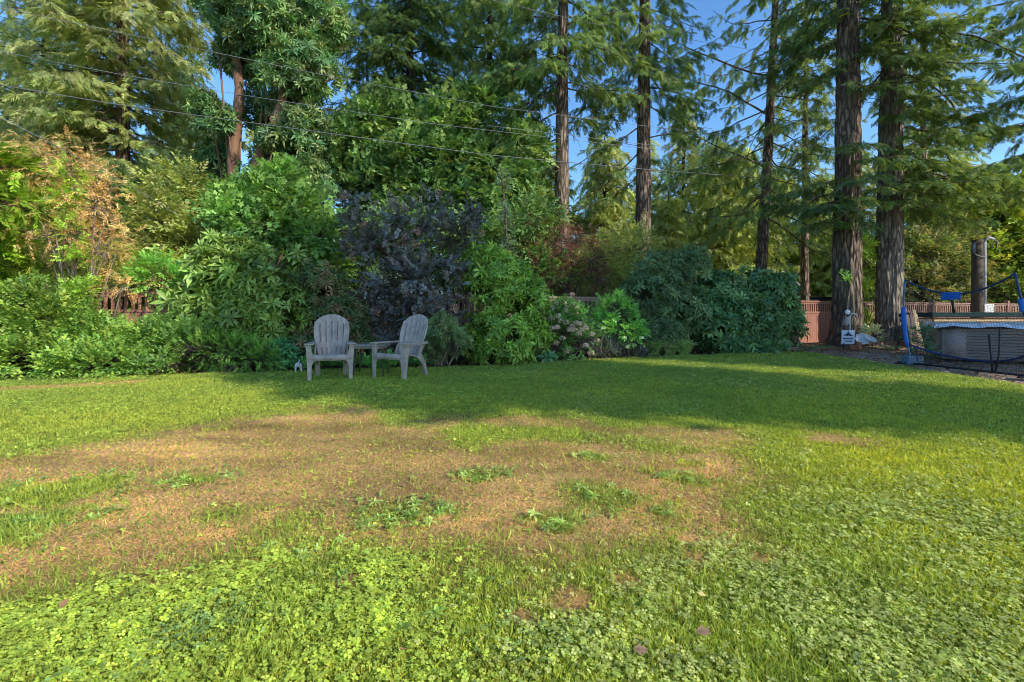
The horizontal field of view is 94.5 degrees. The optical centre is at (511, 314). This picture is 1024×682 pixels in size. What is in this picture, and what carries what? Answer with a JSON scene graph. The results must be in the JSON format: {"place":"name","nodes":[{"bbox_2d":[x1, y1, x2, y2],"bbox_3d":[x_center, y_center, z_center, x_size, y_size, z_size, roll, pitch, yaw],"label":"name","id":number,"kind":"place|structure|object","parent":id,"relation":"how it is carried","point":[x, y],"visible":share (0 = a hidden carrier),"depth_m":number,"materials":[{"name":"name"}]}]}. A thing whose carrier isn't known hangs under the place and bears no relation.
{"place":"outdoors","nodes":[
{"label":"outdoors","id":0,"kind":"place"},
{"bbox_2d":[16,347,751,376],"bbox_3d":[-5.960,1.004,9.800,28.080,0.043,9.600,0,0,0],"label":"garden bed","id":1,"kind":"object","parent":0,"point":[460,358],"visible":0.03,"depth_m":10.27,"materials":[{"name":"soil"}]},
{"bbox_2d":[0,140,73,289],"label":"feathery cedar","id":2,"kind":"object","parent":1,"relation":"on","point":[9,193],"visible":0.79,"depth_m":8.10,"materials":[{"name":"green plant"}]},
{"bbox_2d":[0,268,110,380],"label":"hedge shrub","id":3,"kind":"object","parent":1,"relation":"on","point":[20,311],"visible":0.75,"depth_m":7.46,"materials":[{"name":"green plant"}]},
{"bbox_2d":[35,149,113,324],"bbox_3d":[-7.518,-0.909,8.180,1.138,3.787,0.847,0,0,0],"label":"climbing vine","id":4,"kind":"object","parent":1,"relation":"on","point":[55,192],"visible":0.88,"depth_m":8.12,"materials":[{"name":"green plant"}]},
{"bbox_2d":[0,125,162,325],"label":"brown maple","id":5,"kind":"object","parent":1,"relation":"on","point":[50,249],"visible":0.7,"depth_m":8.36,"materials":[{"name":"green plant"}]},
{"bbox_2d":[0,234,188,308],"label":"lacy maple","id":6,"kind":"object","parent":1,"relation":"on","point":[50,264],"visible":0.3,"depth_m":9.24,"materials":[{"name":"green plant"}]},
{"bbox_2d":[0,147,194,308],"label":"understorey shrub","id":7,"kind":"object","parent":1,"relation":"on","point":[123,172],"visible":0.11,"depth_m":13.49,"materials":[{"name":"green plant"}]},
{"bbox_2d":[14,305,189,379],"bbox_3d":[-6.631,0.560,7.773,2.133,1.442,2.459,0,0,-42],"label":"hedge shrub","id":8,"kind":"object","parent":1,"relation":"on","point":[103,339],"visible":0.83,"depth_m":7.29,"materials":[{"name":"green plant"}]},
{"bbox_2d":[113,243,184,314],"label":"bramble shrub","id":9,"kind":"object","parent":1,"relation":"on","point":[149,259],"visible":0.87,"depth_m":8.73,"materials":[{"name":"green plant"}]},
{"bbox_2d":[95,147,221,308],"bbox_3d":[-8.358,-1.612,11.621,2.992,5.194,2.590,0,0,0],"label":"yellow shrub","id":10,"kind":"object","parent":1,"relation":"on","point":[175,229],"visible":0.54,"depth_m":11.30,"materials":[{"name":"green plant"}]},
{"bbox_2d":[0,117,200,230],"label":"overhead line","id":11,"kind":"object","parent":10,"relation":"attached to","point":[91,163],"visible":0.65,"depth_m":8.78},
{"bbox_2d":[7,284,323,363],"bbox_3d":[-9.550,0.200,8.175,12.568,1.500,0.150,0,0,-17],"label":"garden fence","id":12,"kind":"object","parent":1,"relation":"on","point":[139,311],"visible":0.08,"depth_m":8.86,"materials":[{"name":"red wood"}]},
{"bbox_2d":[115,305,247,378],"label":"hedge shrub","id":13,"kind":"object","parent":1,"relation":"on","point":[164,327],"visible":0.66,"depth_m":7.73,"materials":[{"name":"green plant"}]},
{"bbox_2d":[153,324,285,372],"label":"shrub","id":14,"kind":"object","parent":1,"relation":"on","point":[255,343],"visible":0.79,"depth_m":7.79,"materials":[{"name":"green plant"}]},
{"bbox_2d":[149,228,317,369],"bbox_3d":[-4.861,-0.248,8.768,2.830,2.779,2.130,0,0,0],"label":"rhododendron","id":15,"kind":"object","parent":1,"relation":"on","point":[235,280],"visible":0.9,"depth_m":8.29,"materials":[{"name":"green plant"}]},
{"bbox_2d":[182,0,354,266],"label":"arbutus tree","id":16,"kind":"object","parent":1,"relation":"on","point":[299,35],"visible":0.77,"depth_m":13.71,"materials":[{"name":"green plant"}]},
{"bbox_2d":[185,151,360,269],"bbox_3d":[-5.474,-1.470,11.023,3.844,4.924,2.776,0,0,0],"label":"young maple","id":17,"kind":"object","parent":1,"relation":"on","point":[267,202],"visible":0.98,"depth_m":10.51,"materials":[{"name":"green plant"}]},
{"bbox_2d":[263,334,303,370],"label":"young shrub","id":18,"kind":"object","parent":1,"relation":"on","point":[290,351],"visible":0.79,"depth_m":8.08,"materials":[{"name":"green plant"}]},
{"bbox_2d":[286,255,379,367],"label":"andromeda shrub","id":19,"kind":"object","parent":1,"relation":"on","point":[331,289],"visible":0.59,"depth_m":8.74,"materials":[{"name":"green plant"}]},
{"bbox_2d":[285,347,430,370],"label":"ground ivy","id":20,"kind":"object","parent":1,"relation":"on","point":[365,360],"visible":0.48,"depth_m":8.15,"materials":[{"name":"green plant"}]},
{"bbox_2d":[282,195,489,323],"bbox_3d":[-3.294,-1.302,13.291,5.765,4.589,3.008,0,0,0],"label":"understorey shrub","id":21,"kind":"object","parent":1,"relation":"on","point":[351,268],"visible":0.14,"depth_m":13.12,"materials":[{"name":"green plant"}]},
{"bbox_2d":[332,180,488,365],"bbox_3d":[-2.057,-0.767,9.481,3.283,3.820,2.132,0,0,0],"label":"smoke bush","id":22,"kind":"object","parent":1,"relation":"on","point":[406,264],"visible":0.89,"depth_m":9.42,"materials":[{"name":"purple plant"}]},
{"bbox_2d":[423,309,474,365],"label":"azalea","id":23,"kind":"object","parent":1,"relation":"on","point":[444,335],"visible":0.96,"depth_m":8.66,"materials":[{"name":"green plant"}]},
{"bbox_2d":[348,289,658,353],"bbox_3d":[0.225,0.200,11.175,7.866,1.500,0.150,0,0,-18],"label":"garden fence","id":24,"kind":"object","parent":1,"relation":"on","point":[461,319],"visible":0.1,"depth_m":10.73,"materials":[{"name":"brown wood"}]},
{"bbox_2d":[492,167,518,256],"bbox_3d":[-0.148,-1.313,11.617,0.701,4.588,0.600,0,0,0],"label":"ivy snag","id":25,"kind":"object","parent":1,"relation":"on","point":[505,243],"visible":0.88,"depth_m":11.57,"materials":[{"name":"green plant"}]},
{"bbox_2d":[434,183,580,301],"bbox_3d":[-0.133,-1.286,12.726,3.992,4.550,2.531,0,0,0],"label":"hazel shrub","id":26,"kind":"object","parent":1,"relation":"on","point":[521,231],"visible":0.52,"depth_m":12.40,"materials":[{"name":"green plant"}]},
{"bbox_2d":[458,241,557,365],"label":"rhododendron","id":27,"kind":"object","parent":1,"relation":"on","point":[500,276],"visible":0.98,"depth_m":9.17,"materials":[{"name":"green plant"}]},
{"bbox_2d":[533,350,558,362],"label":"hosta","id":28,"kind":"object","parent":1,"relation":"on","point":[551,356],"visible":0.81,"depth_m":9.44,"materials":[{"name":"green plant"}]},
{"bbox_2d":[503,210,624,305],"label":"red maple","id":29,"kind":"object","parent":1,"relation":"on","point":[600,281],"visible":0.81,"depth_m":12.45,"materials":[{"name":"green plant"}]},
{"bbox_2d":[537,294,604,360],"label":"hydrangea","id":30,"kind":"object","parent":1,"relation":"on","point":[566,324],"visible":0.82,"depth_m":10.15,"materials":[{"name":"green plant"}]},
{"bbox_2d":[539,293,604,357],"bbox_3d":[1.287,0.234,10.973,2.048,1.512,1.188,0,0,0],"label":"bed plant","id":31,"kind":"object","parent":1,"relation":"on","point":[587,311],"visible":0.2,"depth_m":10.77,"materials":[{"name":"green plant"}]},
{"bbox_2d":[580,327,649,358],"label":"lavender","id":32,"kind":"object","parent":1,"relation":"on","point":[609,340],"visible":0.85,"depth_m":10.36,"materials":[{"name":"green plant"}]},
{"bbox_2d":[562,209,674,310],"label":"understorey shrub","id":33,"kind":"object","parent":1,"relation":"on","point":[618,266],"visible":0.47,"depth_m":14.01,"materials":[{"name":"green plant"}]},
{"bbox_2d":[589,289,651,356],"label":"hydrangea","id":34,"kind":"object","parent":1,"relation":"on","point":[610,316],"visible":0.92,"depth_m":10.61,"materials":[{"name":"green plant"}]},
{"bbox_2d":[613,242,713,354],"bbox_3d":[3.804,-0.428,11.784,2.742,2.876,2.011,0,0,0],"label":"viburnum","id":35,"kind":"object","parent":1,"relation":"on","point":[680,268],"visible":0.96,"depth_m":11.38,"materials":[{"name":"green plant"}]},
{"bbox_2d":[639,338,697,354],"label":"ornamental grass","id":36,"kind":"object","parent":1,"relation":"on","point":[683,346],"depth_m":11.02,"materials":[{"name":"green plant"}]},
{"bbox_2d":[689,263,810,353],"bbox_3d":[6.058,-0.124,12.295,3.104,2.581,2.142,0,0,0],"label":"camellia","id":37,"kind":"object","parent":1,"relation":"on","point":[752,308],"visible":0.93,"depth_m":11.81,"materials":[{"name":"green plant"}]},
{"bbox_2d":[0,85,822,182],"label":"overhead line","id":38,"kind":"object","parent":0,"point":[366,138],"visible":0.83,"depth_m":11.00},
{"bbox_2d":[0,51,828,169],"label":"overhead line","id":39,"kind":"object","parent":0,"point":[370,114],"visible":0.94,"depth_m":11.11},
{"bbox_2d":[0,351,1023,681],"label":"lawn","id":40,"kind":"structure","parent":0,"point":[318,448],"depth_m":2.42,"materials":[{"name":"plant"}]},
{"bbox_2d":[295,360,301,371],"bbox_3d":[-3.563,0.845,7.884,0.114,0.213,0.334,0,0,-28],"label":"dog","id":41,"kind":"object","parent":40,"relation":"on","point":[298,364],"visible":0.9,"depth_m":7.76},
{"bbox_2d":[304,314,355,380],"bbox_3d":[-2.718,0.480,7.119,0.711,0.976,0.780,0,0,-19],"label":"adirondack chair","id":42,"kind":"object","parent":40,"relation":"on","point":[330,344],"visible":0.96,"depth_m":7.29,"materials":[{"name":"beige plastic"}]},
{"bbox_2d":[353,344,389,375],"bbox_3d":[-2.230,0.710,7.500,0.520,0.484,0.360,0,0,0],"label":"side table","id":43,"kind":"object","parent":40,"relation":"on","point":[368,346],"visible":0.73,"depth_m":7.36,"materials":[{"name":"grey plastic"}]},
{"bbox_2d":[369,314,427,378],"bbox_3d":[-1.662,0.480,7.280,0.711,0.976,0.780,0,0,27],"label":"adirondack chair","id":44,"kind":"object","parent":40,"relation":"on","point":[411,342],"visible":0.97,"depth_m":7.36,"materials":[{"name":"weathered grey wood"}]},
{"bbox_2d":[408,360,438,364],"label":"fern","id":45,"kind":"object","parent":40,"relation":"on","point":[427,363],"visible":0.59,"depth_m":8.60,"materials":[{"name":"green plant"}]},
{"bbox_2d":[0,352,1023,681],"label":"clover","id":46,"kind":"object","parent":40,"relation":"on","point":[154,668],"visible":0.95,"depth_m":1.52,"materials":[{"name":"green plant"}]},
{"bbox_2d":[634,643,647,654],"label":"dry leaf","id":47,"kind":"object","parent":40,"relation":"on","point":[639,649],"visible":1,"depth_m":1.31,"materials":[{"name":"brown plant"}]},
{"bbox_2d":[696,625,710,635],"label":"dry leaf","id":48,"kind":"object","parent":40,"relation":"on","point":[702,630],"visible":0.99,"depth_m":1.38,"materials":[{"name":"brown plant"}]},
{"bbox_2d":[0,0,1023,279],"label":"sky","id":49,"kind":"structure","parent":0,"point":[705,8],"materials":[{"name":"blue"}]},
{"bbox_2d":[787,340,1023,384],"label":"path","id":50,"kind":"structure","parent":0,"point":[1010,378],"depth_m":10.79,"materials":[{"name":"grey stone"}]},
{"bbox_2d":[677,300,830,346],"bbox_3d":[7.350,0.200,14.025,7.247,1.500,0.150,0,0,-24],"label":"garden fence","id":51,"kind":"object","parent":50,"relation":"on","point":[818,325],"visible":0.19,"depth_m":15.02,"materials":[{"name":"red wood"}]},
{"bbox_2d":[792,345,825,350],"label":"fern","id":52,"kind":"object","parent":50,"relation":"on","point":[809,348],"visible":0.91,"depth_m":12.35,"materials":[{"name":"green plant"}]},
{"bbox_2d":[841,330,854,349],"bbox_3d":[9.047,0.684,12.761,0.332,0.543,0.058,0,0,5],"label":"yard sign","id":53,"kind":"object","parent":50,"relation":"on","point":[847,336],"visible":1,"depth_m":12.74,"materials":[{"name":"white plastic"}]},
{"bbox_2d":[820,229,880,333],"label":"vine maple","id":54,"kind":"object","parent":50,"relation":"on","point":[867,282],"visible":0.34,"depth_m":14.67,"materials":[{"name":"green plant"}]},
{"bbox_2d":[844,310,857,344],"bbox_3d":[9.231,0.400,12.891,0.365,1.083,0.062,0,0,0],"label":"water standpipe","id":55,"kind":"object","parent":50,"relation":"on","point":[847,312],"visible":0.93,"depth_m":12.88,"materials":[{"name":"grey metal"}]},
{"bbox_2d":[841,314,849,325],"bbox_3d":[9.089,0.149,12.919,0.182,0.336,0.181,0,0,-38],"label":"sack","id":56,"kind":"object","parent":55,"relation":"hanging from","point":[845,321],"visible":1,"depth_m":12.87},
{"bbox_2d":[849,342,861,348],"bbox_3d":[9.159,0.820,12.633,0.240,0.200,0.155,0,0,0],"label":"brick","id":57,"kind":"object","parent":50,"relation":"on","point":[858,345],"visible":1,"depth_m":12.60,"materials":[{"name":"red brick"}]},
{"bbox_2d":[855,333,870,344],"bbox_3d":[9.549,0.655,12.902,0.366,0.329,0.182,0,0,36],"label":"garden dish","id":58,"kind":"object","parent":50,"relation":"on","point":[860,337],"visible":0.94,"depth_m":12.93,"materials":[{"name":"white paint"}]},
{"bbox_2d":[859,323,888,347],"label":"variegated plant","id":59,"kind":"object","parent":50,"relation":"on","point":[871,328],"visible":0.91,"depth_m":12.94,"materials":[{"name":"green plant"}]},
{"bbox_2d":[907,315,913,349],"bbox_3d":[10.390,0.474,12.357,0.074,0.957,0.183,0,0,-29],"label":"wood plank","id":60,"kind":"object","parent":50,"relation":"on","point":[908,320],"visible":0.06,"depth_m":12.37,"materials":[{"name":"wood"}]},
{"bbox_2d":[896,319,931,350],"bbox_3d":[10.680,0.536,12.520,0.800,0.843,0.498,0,0,0],"label":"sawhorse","id":61,"kind":"object","parent":50,"relation":"on","point":[900,335],"visible":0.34,"depth_m":12.59,"materials":[{"name":"brown wood"}]},
{"bbox_2d":[912,310,922,350],"bbox_3d":[10.643,0.409,12.434,0.076,1.086,0.224,0,0,-5],"label":"wood plank","id":62,"kind":"object","parent":50,"relation":"on","point":[915,319],"visible":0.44,"depth_m":12.46,"materials":[{"name":"beige wood"}]},
{"bbox_2d":[902,321,942,358],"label":"ivy plant","id":63,"kind":"object","parent":50,"relation":"on","point":[925,329],"visible":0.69,"depth_m":9.81,"materials":[{"name":"green plant"}]},
{"bbox_2d":[862,299,1023,332],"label":"garden fence","id":64,"kind":"object","parent":50,"relation":"on","point":[933,301],"visible":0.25,"depth_m":17.32,"materials":[{"name":"brown wood"}]},
{"bbox_2d":[894,273,1023,377],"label":"sports net","id":65,"kind":"object","parent":50,"relation":"on","point":[910,359],"visible":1,"depth_m":8.05,"materials":[{"name":"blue fabric"}]},
{"bbox_2d":[899,312,1023,348],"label":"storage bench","id":66,"kind":"object","parent":50,"relation":"on","point":[944,314],"visible":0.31,"depth_m":12.56,"materials":[{"name":"brown wood"}]},
{"bbox_2d":[923,321,1023,361],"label":"hot tub","id":67,"kind":"object","parent":50,"relation":"on","point":[949,343],"visible":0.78,"depth_m":9.58,"materials":[{"name":"silver plastic"}]},
{"bbox_2d":[971,236,999,317],"bbox_3d":[16.236,-0.849,16.275,1.022,3.697,0.385,0,0,0],"label":"service pole","id":68,"kind":"object","parent":50,"relation":"on","point":[978,263],"visible":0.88,"depth_m":16.20,"materials":[{"name":"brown wood"}]},
{"label":"ground","id":69,"kind":"structure","parent":0,"visible":0},
{"bbox_2d":[0,29,55,141],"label":"fir tree","id":70,"kind":"object","parent":69,"relation":"on","point":[3,80],"visible":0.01,"depth_m":25.78,"materials":[{"name":"green plant"}]},
{"bbox_2d":[0,0,114,277],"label":"fir tree","id":71,"kind":"object","parent":69,"relation":"on","point":[6,26],"visible":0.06,"depth_m":19.63,"materials":[{"name":"green plant"}]},
{"bbox_2d":[0,0,261,308],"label":"fir tree","id":72,"kind":"object","parent":69,"relation":"on","point":[87,83],"visible":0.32,"depth_m":16.07,"materials":[{"name":"green plant"}]},
{"bbox_2d":[142,153,214,306],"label":"cedar tree","id":73,"kind":"object","parent":69,"relation":"on","point":[204,196],"depth_m":20.68,"materials":[{"name":"green plant"}]},
{"bbox_2d":[151,38,240,212],"bbox_3d":[-18.443,-7.272,27.067,7.933,17.457,7.872,0,0,-38],"label":"fir tree","id":74,"kind":"object","parent":69,"relation":"on","point":[198,63],"depth_m":26.96,"materials":[{"name":"green plant"}]},
{"bbox_2d":[241,153,316,288],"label":"fir tree","id":75,"kind":"object","parent":69,"relation":"on","point":[280,262],"visible":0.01,"depth_m":24.95,"materials":[{"name":"green plant"}]},
{"bbox_2d":[317,0,482,302],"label":"fir tree","id":76,"kind":"object","parent":69,"relation":"on","point":[382,21],"visible":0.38,"depth_m":17.35,"materials":[{"name":"green plant"}]},
{"bbox_2d":[383,224,436,307],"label":"fir tree","id":77,"kind":"object","parent":69,"relation":"on","point":[396,286],"visible":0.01,"depth_m":28.44,"materials":[{"name":"green plant"}]},
{"bbox_2d":[311,71,560,309],"bbox_3d":[-2.341,-3.300,14.889,7.970,8.935,3.800,0,0,0],"label":"bigleaf maple","id":78,"kind":"object","parent":69,"relation":"on","point":[458,174],"visible":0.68,"depth_m":14.14,"materials":[{"name":"green plant"}]},
{"bbox_2d":[441,216,494,309],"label":"cedar tree","id":79,"kind":"object","parent":69,"relation":"on","point":[463,294],"visible":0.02,"depth_m":25.77,"materials":[{"name":"green plant"}]},
{"bbox_2d":[421,0,556,250],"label":"fir tree","id":80,"kind":"object","parent":69,"relation":"on","point":[489,29],"visible":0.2,"depth_m":20.11,"materials":[{"name":"green plant"}]},
{"bbox_2d":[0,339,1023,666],"bbox_3d":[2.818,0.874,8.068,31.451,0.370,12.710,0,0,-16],"label":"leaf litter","id":81,"kind":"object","parent":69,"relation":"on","point":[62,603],"visible":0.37,"depth_m":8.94,"materials":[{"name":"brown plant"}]},
{"bbox_2d":[531,150,590,309],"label":"cedar tree","id":82,"kind":"object","parent":69,"relation":"on","point":[571,191],"visible":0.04,"depth_m":24.41,"materials":[{"name":"green plant"}]},
{"bbox_2d":[464,0,658,296],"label":"fir tree","id":83,"kind":"object","parent":69,"relation":"on","point":[559,68],"visible":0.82,"depth_m":14.83,"materials":[{"name":"green plant"}]},
{"bbox_2d":[569,131,652,310],"bbox_3d":[4.813,-3.899,24.055,6.928,11.303,7.147,0,0,0],"label":"cedar tree","id":84,"kind":"object","parent":69,"relation":"on","point":[613,211],"visible":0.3,"depth_m":23.38,"materials":[{"name":"green plant"}]},
{"bbox_2d":[624,138,666,254],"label":"fir tree","id":85,"kind":"object","parent":69,"relation":"on","point":[654,155],"visible":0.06,"depth_m":27.80,"materials":[{"name":"green plant"}]},
{"bbox_2d":[568,0,737,308],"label":"fir tree","id":86,"kind":"object","parent":69,"relation":"on","point":[665,78],"visible":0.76,"depth_m":15.87,"materials":[{"name":"green plant"}]},
{"bbox_2d":[493,0,829,61],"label":"overhead line","id":87,"kind":"object","parent":86,"relation":"attached to","point":[634,30],"visible":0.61,"depth_m":13.90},
{"bbox_2d":[651,191,698,291],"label":"cedar tree","id":88,"kind":"object","parent":69,"relation":"on","point":[675,230],"visible":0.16,"depth_m":20.73,"materials":[{"name":"green plant"}]},
{"bbox_2d":[651,99,721,264],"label":"fir tree","id":89,"kind":"object","parent":69,"relation":"on","point":[690,158],"visible":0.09,"depth_m":25.31,"materials":[{"name":"green plant"}]},
{"bbox_2d":[671,130,775,282],"bbox_3d":[10.013,-3.606,23.096,6.581,10.737,6.790,0,0,-29],"label":"cedar tree","id":90,"kind":"object","parent":69,"relation":"on","point":[704,200],"visible":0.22,"depth_m":22.35,"materials":[{"name":"green plant"}]},
{"bbox_2d":[713,144,799,279],"bbox_3d":[13.247,-4.091,27.066,7.274,11.868,7.505,0,0,-4],"label":"cedar tree","id":91,"kind":"object","parent":69,"relation":"on","point":[746,151],"visible":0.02,"depth_m":25.91,"materials":[{"name":"green plant"}]},
{"bbox_2d":[651,0,866,276],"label":"fir tree","id":92,"kind":"object","parent":69,"relation":"on","point":[763,187],"visible":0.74,"depth_m":17.92,"materials":[{"name":"green plant"}]},
{"bbox_2d":[486,125,833,162],"bbox_3d":[5.941,-5.255,14.935,14.162,0.600,0.201,0,0,-21],"label":"overhead line","id":93,"kind":"object","parent":92,"relation":"attached to","point":[647,144],"visible":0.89,"depth_m":14.10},
{"bbox_2d":[747,171,827,296],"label":"cedar tree","id":94,"kind":"object","parent":69,"relation":"on","point":[794,266],"visible":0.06,"depth_m":26.83,"materials":[{"name":"green plant"}]},
{"bbox_2d":[746,0,876,310],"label":"fir tree","id":95,"kind":"object","parent":69,"relation":"on","point":[804,275],"visible":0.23,"depth_m":20.39,"materials":[{"name":"green plant"}]},
{"bbox_2d":[809,297,831,311],"bbox_3d":[14.596,0.050,22.600,4.293,1.800,1.770,0,0,0],"label":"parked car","id":96,"kind":"object","parent":69,"relation":"on","point":[820,298],"visible":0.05,"depth_m":21.86,"materials":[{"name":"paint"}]},
{"bbox_2d":[786,167,874,310],"bbox_3d":[17.895,-3.364,26.890,6.433,10.172,6.235,0,0,18],"label":"cedar tree","id":97,"kind":"object","parent":69,"relation":"on","point":[819,278],"visible":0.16,"depth_m":26.23,"materials":[{"name":"green plant"}]},
{"bbox_2d":[725,0,971,346],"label":"fir tree","id":98,"kind":"object","parent":69,"relation":"on","point":[849,221],"visible":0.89,"depth_m":13.44,"materials":[{"name":"green plant"}]},
{"bbox_2d":[824,149,876,311],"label":"fir tree","id":99,"kind":"object","parent":69,"relation":"on","point":[872,185],"visible":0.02,"depth_m":25.41,"materials":[{"name":"green plant"}]},
{"bbox_2d":[779,0,1023,340],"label":"fir tree","id":100,"kind":"object","parent":69,"relation":"on","point":[889,123],"visible":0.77,"depth_m":13.62,"materials":[{"name":"green plant"}]},
{"bbox_2d":[0,6,833,146],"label":"overhead line","id":101,"kind":"object","parent":100,"relation":"attached to","point":[373,84],"visible":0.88,"depth_m":11.27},
{"bbox_2d":[839,269,855,346],"bbox_3d":[9.213,-0.156,12.982,0.489,2.273,0.450,0,0,0],"label":"trunk sprout","id":102,"kind":"object","parent":100,"relation":"attached to","point":[845,277],"visible":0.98,"depth_m":13.02,"materials":[{"name":"green plant"}]},
{"bbox_2d":[904,128,942,301],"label":"fir tree","id":103,"kind":"object","parent":69,"relation":"on","point":[905,222],"visible":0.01,"depth_m":27.80,"materials":[{"name":"green plant"}]},
{"bbox_2d":[862,207,1011,311],"bbox_3d":[17.402,-1.743,19.352,5.816,5.490,4.214,0,0,0],"label":"thicket shrub","id":104,"kind":"object","parent":69,"relation":"on","point":[945,249],"visible":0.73,"depth_m":18.67,"materials":[{"name":"green plant"}]},
{"bbox_2d":[862,2,1012,301],"bbox_3d":[19.930,-9.000,22.708,5.894,20.100,5.626,0,0,35],"label":"fir tree","id":105,"kind":"object","parent":69,"relation":"on","point":[910,146],"visible":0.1,"depth_m":22.72,"materials":[{"name":"green plant"}]},
{"bbox_2d":[925,0,1023,213],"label":"fir tree","id":106,"kind":"object","parent":69,"relation":"on","point":[1014,163],"visible":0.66,"depth_m":13.46,"materials":[{"name":"green plant"}]},
{"bbox_2d":[926,170,1023,303],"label":"sunlit maple","id":107,"kind":"object","parent":69,"relation":"on","point":[1012,232],"visible":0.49,"depth_m":19.60,"materials":[{"name":"green plant"}]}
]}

